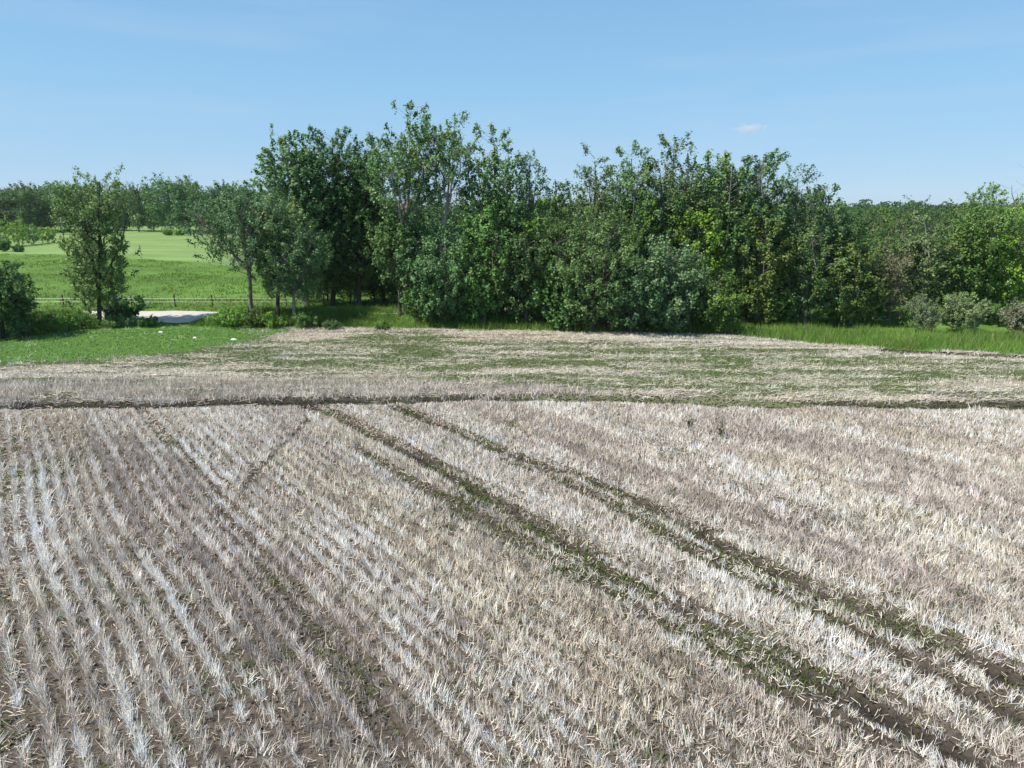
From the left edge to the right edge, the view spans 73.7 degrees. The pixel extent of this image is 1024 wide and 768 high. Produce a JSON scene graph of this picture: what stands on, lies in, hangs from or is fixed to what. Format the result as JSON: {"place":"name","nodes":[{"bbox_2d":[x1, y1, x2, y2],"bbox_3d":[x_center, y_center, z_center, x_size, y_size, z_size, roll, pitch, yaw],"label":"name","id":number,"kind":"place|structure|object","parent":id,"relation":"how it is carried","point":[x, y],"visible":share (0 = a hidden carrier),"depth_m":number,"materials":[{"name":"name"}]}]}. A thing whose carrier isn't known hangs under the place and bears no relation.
{"place":"outdoors","nodes":[
{"label":"outdoors","id":0,"kind":"place"},
{"bbox_2d":[28,304,394,326],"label":"roadside grass","id":1,"kind":"structure","parent":0,"point":[285,313],"depth_m":44.63,"materials":[{"name":"green plant"}]},
{"bbox_2d":[81,310,416,322],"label":"road","id":2,"kind":"structure","parent":0,"point":[178,316],"depth_m":47.49,"materials":[{"name":"grey asphalt"}]},
{"bbox_2d":[0,221,1023,767],"bbox_3d":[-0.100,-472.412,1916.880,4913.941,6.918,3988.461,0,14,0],"label":"ground","id":3,"kind":"structure","parent":0,"point":[156,245],"depth_m":12.37,"materials":[{"name":"soil"}]},
{"bbox_2d":[0,185,29,230],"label":"woodland tree","id":4,"kind":"object","parent":3,"relation":"on","point":[7,213],"visible":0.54,"depth_m":202.65,"materials":[{"name":"green plant"}]},
{"bbox_2d":[2,217,28,244],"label":"pasture shrub","id":5,"kind":"object","parent":3,"relation":"on","point":[17,238],"visible":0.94,"depth_m":151.15,"materials":[{"name":"green plant"}]},
{"bbox_2d":[0,260,42,339],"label":"leafy bush","id":6,"kind":"object","parent":3,"relation":"on","point":[18,278],"visible":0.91,"depth_m":39.10,"materials":[{"name":"green plant"}]},
{"bbox_2d":[1,288,41,335],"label":"leafy bush","id":7,"kind":"object","parent":3,"relation":"on","point":[28,327],"visible":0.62,"depth_m":39.84,"materials":[{"name":"green plant"}]},
{"bbox_2d":[0,185,51,230],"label":"woodland tree","id":8,"kind":"object","parent":3,"relation":"on","point":[34,214],"visible":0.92,"depth_m":198.78,"materials":[{"name":"green plant"}]},
{"bbox_2d":[15,223,42,244],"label":"pasture shrub","id":9,"kind":"object","parent":3,"relation":"on","point":[34,236],"visible":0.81,"depth_m":155.87,"materials":[{"name":"green plant"}]},
{"bbox_2d":[27,318,53,335],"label":"weedy shrub","id":10,"kind":"object","parent":3,"relation":"on","point":[41,331],"visible":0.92,"depth_m":40.60,"materials":[{"name":"green plant"}]},
{"bbox_2d":[30,226,57,242],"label":"pasture shrub","id":11,"kind":"object","parent":3,"relation":"on","point":[41,232],"visible":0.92,"depth_m":160.64,"materials":[{"name":"green plant"}]},
{"bbox_2d":[28,180,66,230],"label":"woodland tree","id":12,"kind":"object","parent":3,"relation":"on","point":[47,202],"visible":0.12,"depth_m":207.03,"materials":[{"name":"green plant"}]},
{"bbox_2d":[31,308,66,331],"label":"weedy shrub","id":13,"kind":"object","parent":3,"relation":"on","point":[54,322],"visible":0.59,"depth_m":41.38,"materials":[{"name":"green plant"}]},
{"bbox_2d":[40,179,85,231],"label":"woodland tree","id":14,"kind":"object","parent":3,"relation":"on","point":[44,200],"visible":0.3,"depth_m":201.29,"materials":[{"name":"green plant"}]},
{"bbox_2d":[53,308,90,330],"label":"weedy shrub","id":15,"kind":"object","parent":3,"relation":"on","point":[73,316],"visible":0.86,"depth_m":42.22,"materials":[{"name":"green plant"}]},
{"bbox_2d":[71,312,101,329],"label":"weedy shrub","id":16,"kind":"object","parent":3,"relation":"on","point":[87,320],"visible":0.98,"depth_m":42.69,"materials":[{"name":"green plant"}]},
{"bbox_2d":[47,162,153,325],"bbox_3d":[-25.919,-8.550,42.897,5.396,10.359,5.433,0,14,0],"label":"poplar tree","id":17,"kind":"object","parent":3,"relation":"on","point":[87,240],"visible":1,"depth_m":42.29,"materials":[{"name":"green plant"}]},
{"bbox_2d":[99,313,136,327],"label":"weedy shrub","id":18,"kind":"object","parent":3,"relation":"on","point":[117,321],"visible":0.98,"depth_m":43.37,"materials":[{"name":"green plant"}]},
{"bbox_2d":[112,185,132,230],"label":"woodland tree","id":19,"kind":"object","parent":3,"relation":"on","point":[124,214],"visible":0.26,"depth_m":207.28,"materials":[{"name":"green plant"}]},
{"bbox_2d":[102,300,143,320],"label":"shrub","id":20,"kind":"object","parent":3,"relation":"on","point":[128,311],"visible":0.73,"depth_m":45.35,"materials":[{"name":"green plant"}]},
{"bbox_2d":[119,181,146,231],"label":"woodland tree","id":21,"kind":"object","parent":3,"relation":"on","point":[134,202],"visible":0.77,"depth_m":202.10,"materials":[{"name":"green plant"}]},
{"bbox_2d":[132,314,162,326],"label":"weedy shrub","id":22,"kind":"object","parent":3,"relation":"on","point":[151,320],"visible":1,"depth_m":43.63,"materials":[{"name":"green plant"}]},
{"bbox_2d":[132,183,165,230],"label":"woodland tree","id":23,"kind":"object","parent":3,"relation":"on","point":[147,220],"visible":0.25,"depth_m":203.74,"materials":[{"name":"green plant"}]},
{"bbox_2d":[140,171,195,230],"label":"woodland tree","id":24,"kind":"object","parent":3,"relation":"on","point":[160,212],"visible":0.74,"depth_m":195.89,"materials":[{"name":"green plant"}]},
{"bbox_2d":[35,295,324,306],"bbox_3d":[-31.987,-6.387,53.042,34.860,1.216,0.138,0,14,0],"label":"wire fence","id":25,"kind":"object","parent":3,"relation":"on","point":[130,298],"visible":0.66,"depth_m":52.91,"materials":[{"name":"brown wood"}]},
{"bbox_2d":[166,174,202,229],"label":"woodland tree","id":26,"kind":"object","parent":3,"relation":"on","point":[188,186],"visible":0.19,"depth_m":205.91,"materials":[{"name":"green plant"}]},
{"bbox_2d":[185,182,217,232],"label":"woodland tree","id":27,"kind":"object","parent":3,"relation":"on","point":[203,196],"visible":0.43,"depth_m":197.65,"materials":[{"name":"green plant"}]},
{"bbox_2d":[0,253,403,311],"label":"pasture grass","id":28,"kind":"structure","parent":3,"relation":"on","point":[188,286],"depth_m":66.26,"materials":[{"name":"green plant"}]},
{"bbox_2d":[204,307,246,326],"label":"weedy shrub","id":29,"kind":"object","parent":3,"relation":"on","point":[230,318],"visible":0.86,"depth_m":43.15,"materials":[{"name":"green plant"}]},
{"bbox_2d":[165,179,298,309],"bbox_3d":[-17.122,-8.341,43.034,7.501,9.046,8.532,-10,17,-34],"label":"poplar tree","id":30,"kind":"object","parent":3,"relation":"on","point":[233,218],"visible":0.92,"depth_m":42.11,"materials":[{"name":"green plant"}]},
{"bbox_2d":[235,306,269,327],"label":"weedy shrub","id":31,"kind":"object","parent":3,"relation":"on","point":[250,316],"visible":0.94,"depth_m":43.06,"materials":[{"name":"green plant"}]},
{"bbox_2d":[243,190,303,317],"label":"poplar tree","id":32,"kind":"object","parent":3,"relation":"on","point":[282,232],"visible":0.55,"depth_m":42.77,"materials":[{"name":"green plant"}]},
{"bbox_2d":[259,311,289,327],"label":"weedy shrub","id":33,"kind":"object","parent":3,"relation":"on","point":[272,322],"visible":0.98,"depth_m":42.91,"materials":[{"name":"green plant"}]},
{"bbox_2d":[243,123,337,307],"bbox_3d":[-16.183,-12.111,50.612,6.591,13.496,6.979,0,14,0],"label":"poplar tree","id":34,"kind":"object","parent":3,"relation":"on","point":[279,172],"visible":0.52,"depth_m":49.18,"materials":[{"name":"green plant"}]},
{"bbox_2d":[252,217,334,317],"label":"poplar tree","id":35,"kind":"object","parent":3,"relation":"on","point":[308,268],"visible":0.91,"depth_m":42.87,"materials":[{"name":"green plant"}]},
{"bbox_2d":[291,310,318,328],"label":"weedy shrub","id":36,"kind":"object","parent":3,"relation":"on","point":[310,317],"visible":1,"depth_m":42.69,"materials":[{"name":"green plant"}]},
{"bbox_2d":[272,124,379,305],"bbox_3d":[-13.750,-12.682,52.450,8.136,13.743,7.830,0,14,0],"label":"poplar tree","id":37,"kind":"object","parent":3,"relation":"on","point":[337,165],"visible":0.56,"depth_m":50.08,"materials":[{"name":"green plant"}]},
{"bbox_2d":[328,279,371,303],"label":"shaded shrub","id":38,"kind":"object","parent":3,"relation":"on","point":[349,296],"visible":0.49,"depth_m":54.33,"materials":[{"name":"green plant"}]},
{"bbox_2d":[324,139,394,306],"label":"poplar tree","id":39,"kind":"object","parent":3,"relation":"on","point":[362,257],"visible":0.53,"depth_m":50.90,"materials":[{"name":"green plant"}]},
{"bbox_2d":[327,203,395,294],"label":"poplar tree","id":40,"kind":"object","parent":3,"relation":"on","point":[351,224],"visible":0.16,"depth_m":51.52,"materials":[{"name":"green plant"}]},
{"bbox_2d":[364,207,405,301],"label":"poplar tree","id":41,"kind":"object","parent":3,"relation":"on","point":[383,293],"visible":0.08,"depth_m":54.88,"materials":[{"name":"green plant"}]},
{"bbox_2d":[363,210,437,315],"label":"poplar tree","id":42,"kind":"object","parent":3,"relation":"on","point":[388,243],"visible":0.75,"depth_m":42.93,"materials":[{"name":"green plant"}]},
{"bbox_2d":[351,99,458,312],"bbox_3d":[-6.593,-10.981,43.011,6.321,13.452,6.368,-5,15,-19],"label":"poplar tree","id":43,"kind":"object","parent":3,"relation":"on","point":[408,164],"visible":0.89,"depth_m":42.10,"materials":[{"name":"green plant"}]},
{"bbox_2d":[398,274,434,323],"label":"undergrowth shrub","id":44,"kind":"object","parent":3,"relation":"on","point":[407,295],"visible":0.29,"depth_m":43.32,"materials":[{"name":"green plant"}]},
{"bbox_2d":[383,190,454,297],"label":"poplar tree","id":45,"kind":"object","parent":3,"relation":"on","point":[424,216],"visible":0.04,"depth_m":53.71,"materials":[{"name":"green plant"}]},
{"bbox_2d":[403,273,452,323],"bbox_3d":[-5.335,-5.329,43.492,3.459,3.562,3.600,0,14,0],"label":"shrub","id":46,"kind":"object","parent":3,"relation":"on","point":[424,299],"visible":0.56,"depth_m":42.93,"materials":[{"name":"green plant"}]},
{"bbox_2d":[416,274,462,320],"bbox_3d":[-4.424,-5.635,43.903,3.681,3.722,3.384,0,14,0],"label":"undergrowth shrub","id":47,"kind":"object","parent":3,"relation":"on","point":[440,292],"visible":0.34,"depth_m":43.23,"materials":[{"name":"green plant"}]},
{"bbox_2d":[394,218,487,323],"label":"poplar tree","id":48,"kind":"object","parent":3,"relation":"on","point":[435,265],"visible":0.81,"depth_m":42.32,"materials":[{"name":"green plant"}]},
{"bbox_2d":[414,196,469,266],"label":"poplar tree","id":49,"kind":"object","parent":3,"relation":"on","point":[439,213],"visible":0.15,"depth_m":53.07,"materials":[{"name":"green plant"}]},
{"bbox_2d":[408,109,488,289],"bbox_3d":[-3.866,-10.627,43.118,5.112,12.736,5.327,0,14,0],"label":"poplar tree","id":50,"kind":"object","parent":3,"relation":"on","point":[459,152],"visible":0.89,"depth_m":42.23,"materials":[{"name":"green plant"}]},
{"bbox_2d":[447,188,485,266],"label":"poplar tree","id":51,"kind":"object","parent":3,"relation":"on","point":[453,217],"visible":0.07,"depth_m":53.09,"materials":[{"name":"green plant"}]},
{"bbox_2d":[444,204,530,322],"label":"poplar tree","id":52,"kind":"object","parent":3,"relation":"on","point":[481,283],"visible":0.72,"depth_m":42.30,"materials":[{"name":"green plant"}]},
{"bbox_2d":[456,122,531,313],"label":"poplar tree","id":53,"kind":"object","parent":3,"relation":"on","point":[496,194],"visible":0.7,"depth_m":42.20,"materials":[{"name":"green plant"}]},
{"bbox_2d":[486,274,524,319],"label":"undergrowth shrub","id":54,"kind":"object","parent":3,"relation":"on","point":[502,309],"visible":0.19,"depth_m":43.66,"materials":[{"name":"green plant"}]},
{"bbox_2d":[0,323,1023,767],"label":"stubble","id":55,"kind":"object","parent":3,"relation":"on","point":[108,601],"visible":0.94,"depth_m":14.81,"materials":[{"name":"beige plant"}]},
{"bbox_2d":[0,327,1023,767],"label":"loose straw","id":56,"kind":"object","parent":3,"relation":"on","point":[640,393],"visible":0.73,"depth_m":17.35,"materials":[{"name":"beige plant"}]},
{"bbox_2d":[0,324,1023,767],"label":"weeds","id":57,"kind":"object","parent":3,"relation":"on","point":[108,346],"visible":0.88,"depth_m":29.85,"materials":[{"name":"green plant"}]},
{"bbox_2d":[0,329,1023,767],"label":"soil clods","id":58,"kind":"object","parent":3,"relation":"on","point":[278,403],"visible":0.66,"depth_m":16.62,"materials":[{"name":"brown soil"}]},
{"bbox_2d":[487,218,559,326],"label":"poplar tree","id":59,"kind":"object","parent":3,"relation":"on","point":[524,278],"visible":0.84,"depth_m":41.89,"materials":[{"name":"green plant"}]},
{"bbox_2d":[503,148,559,276],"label":"poplar tree","id":60,"kind":"object","parent":3,"relation":"on","point":[526,213],"visible":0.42,"depth_m":42.53,"materials":[{"name":"green plant"}]},
{"bbox_2d":[518,194,570,323],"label":"poplar tree","id":61,"kind":"object","parent":3,"relation":"on","point":[530,223],"visible":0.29,"depth_m":42.23,"materials":[{"name":"green plant"}]},
{"bbox_2d":[536,179,580,286],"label":"poplar tree","id":62,"kind":"object","parent":3,"relation":"on","point":[561,201],"visible":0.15,"depth_m":50.13,"materials":[{"name":"green plant"}]},
{"bbox_2d":[527,257,592,331],"bbox_3d":[3.082,-5.582,42.328,4.056,4.826,3.966,8,16,29],"label":"shrub","id":63,"kind":"object","parent":3,"relation":"on","point":[554,305],"visible":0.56,"depth_m":41.53,"materials":[{"name":"green plant"}]},
{"bbox_2d":[103,199,1023,223],"bbox_3d":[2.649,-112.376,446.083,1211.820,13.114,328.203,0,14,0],"label":"distant wood","id":64,"kind":"object","parent":3,"relation":"on","point":[922,203],"visible":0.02,"depth_m":320.04,"materials":[{"name":"green plant"}]},
{"bbox_2d":[556,142,623,278],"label":"poplar tree","id":65,"kind":"object","parent":3,"relation":"on","point":[600,204],"visible":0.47,"depth_m":42.60,"materials":[{"name":"green plant"}]},
{"bbox_2d":[530,194,653,330],"bbox_3d":[4.718,-7.096,41.129,7.443,8.350,7.543,0,14,0],"label":"poplar tree","id":66,"kind":"object","parent":3,"relation":"on","point":[595,256],"visible":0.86,"depth_m":40.39,"materials":[{"name":"green plant"}]},
{"bbox_2d":[592,139,671,267],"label":"poplar tree","id":67,"kind":"object","parent":3,"relation":"on","point":[627,181],"visible":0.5,"depth_m":42.17,"materials":[{"name":"green plant"}]},
{"bbox_2d":[594,270,671,331],"bbox_3d":[7.107,-4.799,40.917,4.452,3.992,4.280,0,14,0],"label":"shrub","id":68,"kind":"object","parent":3,"relation":"on","point":[626,296],"visible":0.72,"depth_m":40.05,"materials":[{"name":"green plant"}]},
{"bbox_2d":[598,187,676,320],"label":"poplar tree","id":69,"kind":"object","parent":3,"relation":"on","point":[653,204],"visible":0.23,"depth_m":42.32,"materials":[{"name":"green plant"}]},
{"bbox_2d":[613,234,720,331],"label":"poplar tree","id":70,"kind":"object","parent":3,"relation":"on","point":[678,306],"visible":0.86,"depth_m":39.82,"materials":[{"name":"green plant"}]},
{"bbox_2d":[630,129,723,263],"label":"poplar tree","id":71,"kind":"object","parent":3,"relation":"on","point":[671,191],"visible":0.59,"depth_m":42.09,"materials":[{"name":"green plant"}]},
{"bbox_2d":[662,195,728,319],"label":"poplar tree","id":72,"kind":"object","parent":3,"relation":"on","point":[693,223],"visible":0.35,"depth_m":41.74,"materials":[{"name":"green plant"}]},
{"bbox_2d":[677,149,759,287],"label":"poplar tree","id":73,"kind":"object","parent":3,"relation":"on","point":[716,177],"visible":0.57,"depth_m":42.28,"materials":[{"name":"green plant"}]},
{"bbox_2d":[689,266,747,333],"bbox_3d":[12.221,-4.879,40.810,3.382,4.200,3.895,0,14,0],"label":"shrub","id":74,"kind":"object","parent":3,"relation":"on","point":[717,303],"visible":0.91,"depth_m":40.14,"materials":[{"name":"green plant"}]},
{"bbox_2d":[715,204,797,325],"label":"poplar tree","id":75,"kind":"object","parent":3,"relation":"on","point":[756,288],"visible":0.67,"depth_m":42.37,"materials":[{"name":"green plant"}]},
{"bbox_2d":[719,147,805,320],"bbox_3d":[15.646,-9.341,43.429,4.991,10.799,5.221,0,14,0],"label":"poplar tree","id":76,"kind":"object","parent":3,"relation":"on","point":[760,199],"visible":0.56,"depth_m":42.18,"materials":[{"name":"green plant"}]},
{"bbox_2d":[762,287,799,325],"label":"undergrowth shrub","id":77,"kind":"object","parent":3,"relation":"on","point":[778,303],"visible":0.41,"depth_m":43.31,"materials":[{"name":"green plant"}]},
{"bbox_2d":[751,178,816,290],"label":"poplar tree","id":78,"kind":"object","parent":3,"relation":"on","point":[792,182],"depth_m":51.87,"materials":[{"name":"green plant"}]},
{"bbox_2d":[766,161,834,320],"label":"poplar tree","id":79,"kind":"object","parent":3,"relation":"on","point":[795,200],"visible":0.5,"depth_m":42.50,"materials":[{"name":"green plant"}]},
{"bbox_2d":[779,283,822,322],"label":"undergrowth shrub","id":80,"kind":"object","parent":3,"relation":"on","point":[797,311],"visible":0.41,"depth_m":43.63,"materials":[{"name":"green plant"}]},
{"bbox_2d":[765,216,851,324],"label":"poplar tree","id":81,"kind":"object","parent":3,"relation":"on","point":[816,283],"visible":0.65,"depth_m":42.49,"materials":[{"name":"green plant"}]},
{"bbox_2d":[801,183,858,320],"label":"poplar tree","id":82,"kind":"object","parent":3,"relation":"on","point":[830,216],"visible":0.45,"depth_m":42.48,"materials":[{"name":"green plant"}]},
{"bbox_2d":[808,292,851,319],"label":"undergrowth shrub","id":83,"kind":"object","parent":3,"relation":"on","point":[837,302],"visible":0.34,"depth_m":43.16,"materials":[{"name":"green plant"}]},
{"bbox_2d":[807,225,890,324],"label":"poplar tree","id":84,"kind":"object","parent":3,"relation":"on","point":[855,256],"visible":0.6,"depth_m":42.49,"materials":[{"name":"green plant"}]},
{"bbox_2d":[832,201,883,322],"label":"poplar tree","id":85,"kind":"object","parent":3,"relation":"on","point":[849,227],"visible":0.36,"depth_m":42.56,"materials":[{"name":"green plant"}]},
{"bbox_2d":[847,269,889,322],"bbox_3d":[22.563,-5.717,44.095,3.215,3.786,2.928,6,15,22],"label":"shrub","id":86,"kind":"object","parent":3,"relation":"on","point":[874,307],"visible":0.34,"depth_m":43.32,"materials":[{"name":"green plant"}]},
{"bbox_2d":[856,213,891,257],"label":"woodland tree","id":87,"kind":"object","parent":3,"relation":"on","point":[871,220],"visible":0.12,"depth_m":62.01,"materials":[{"name":"green plant"}]},
{"bbox_2d":[861,204,903,249],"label":"woodland tree","id":88,"kind":"object","parent":3,"relation":"on","point":[888,215],"visible":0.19,"depth_m":94.79,"materials":[{"name":"green plant"}]},
{"bbox_2d":[860,229,904,281],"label":"woodland tree","id":89,"kind":"object","parent":3,"relation":"on","point":[879,239],"visible":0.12,"depth_m":53.44,"materials":[{"name":"green plant"}]},
{"bbox_2d":[862,210,903,260],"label":"woodland tree","id":90,"kind":"object","parent":3,"relation":"on","point":[876,216],"visible":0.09,"depth_m":68.23,"materials":[{"name":"green plant"}]},
{"bbox_2d":[864,238,920,323],"bbox_3d":[23.965,-6.530,43.805,3.545,5.496,4.302,0,14,0],"label":"shrub","id":91,"kind":"object","parent":3,"relation":"on","point":[890,298],"visible":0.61,"depth_m":43.10,"materials":[{"name":"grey plant"}]},
{"bbox_2d":[868,203,924,280],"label":"woodland tree","id":92,"kind":"object","parent":3,"relation":"on","point":[893,226],"visible":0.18,"depth_m":64.30,"materials":[{"name":"green plant"}]},
{"bbox_2d":[885,195,934,268],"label":"woodland tree","id":93,"kind":"object","parent":3,"relation":"on","point":[904,207],"visible":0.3,"depth_m":60.43,"materials":[{"name":"green plant"}]},
{"bbox_2d":[880,208,966,316],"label":"poplar tree","id":94,"kind":"object","parent":3,"relation":"on","point":[925,284],"visible":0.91,"depth_m":43.04,"materials":[{"name":"green plant"}]},
{"bbox_2d":[905,295,947,332],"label":"willow bush","id":95,"kind":"object","parent":3,"relation":"on","point":[928,320],"visible":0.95,"depth_m":41.18,"materials":[{"name":"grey plant"}]},
{"bbox_2d":[922,219,1000,310],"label":"poplar tree","id":96,"kind":"object","parent":3,"relation":"on","point":[955,278],"visible":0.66,"depth_m":43.08,"materials":[{"name":"green plant"}]},
{"bbox_2d":[929,192,996,244],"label":"woodland tree","id":97,"kind":"object","parent":3,"relation":"on","point":[969,198],"visible":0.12,"depth_m":55.73,"materials":[{"name":"green plant"}]},
{"bbox_2d":[938,291,993,331],"bbox_3d":[27.459,-4.282,41.367,2.922,2.780,3.007,9,17,32],"label":"willow bush","id":98,"kind":"object","parent":3,"relation":"on","point":[962,314],"visible":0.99,"depth_m":40.94,"materials":[{"name":"green plant"}]},
{"bbox_2d":[939,180,1023,308],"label":"poplar tree","id":99,"kind":"object","parent":3,"relation":"on","point":[986,223],"visible":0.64,"depth_m":43.10,"materials":[{"name":"green plant"}]},
{"bbox_2d":[976,294,1016,324],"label":"willow bush","id":100,"kind":"object","parent":3,"relation":"on","point":[996,307],"visible":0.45,"depth_m":43.65,"materials":[{"name":"green plant"}]},
{"bbox_2d":[976,203,1023,314],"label":"poplar tree","id":101,"kind":"object","parent":3,"relation":"on","point":[1017,276],"visible":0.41,"depth_m":43.31,"materials":[{"name":"green plant"}]},
{"bbox_2d":[997,296,1023,333],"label":"brownish bush","id":102,"kind":"object","parent":3,"relation":"on","point":[1014,320],"visible":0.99,"depth_m":40.55,"materials":[{"name":"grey plant"}]},
{"bbox_2d":[0,303,1023,354],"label":"verge grass","id":103,"kind":"structure","parent":0,"point":[1003,340],"depth_m":40.91,"materials":[{"name":"green plant"}]},
{"bbox_2d":[0,0,1023,210],"label":"sky","id":104,"kind":"structure","parent":0,"point":[888,100],"materials":[{"name":"blue"}]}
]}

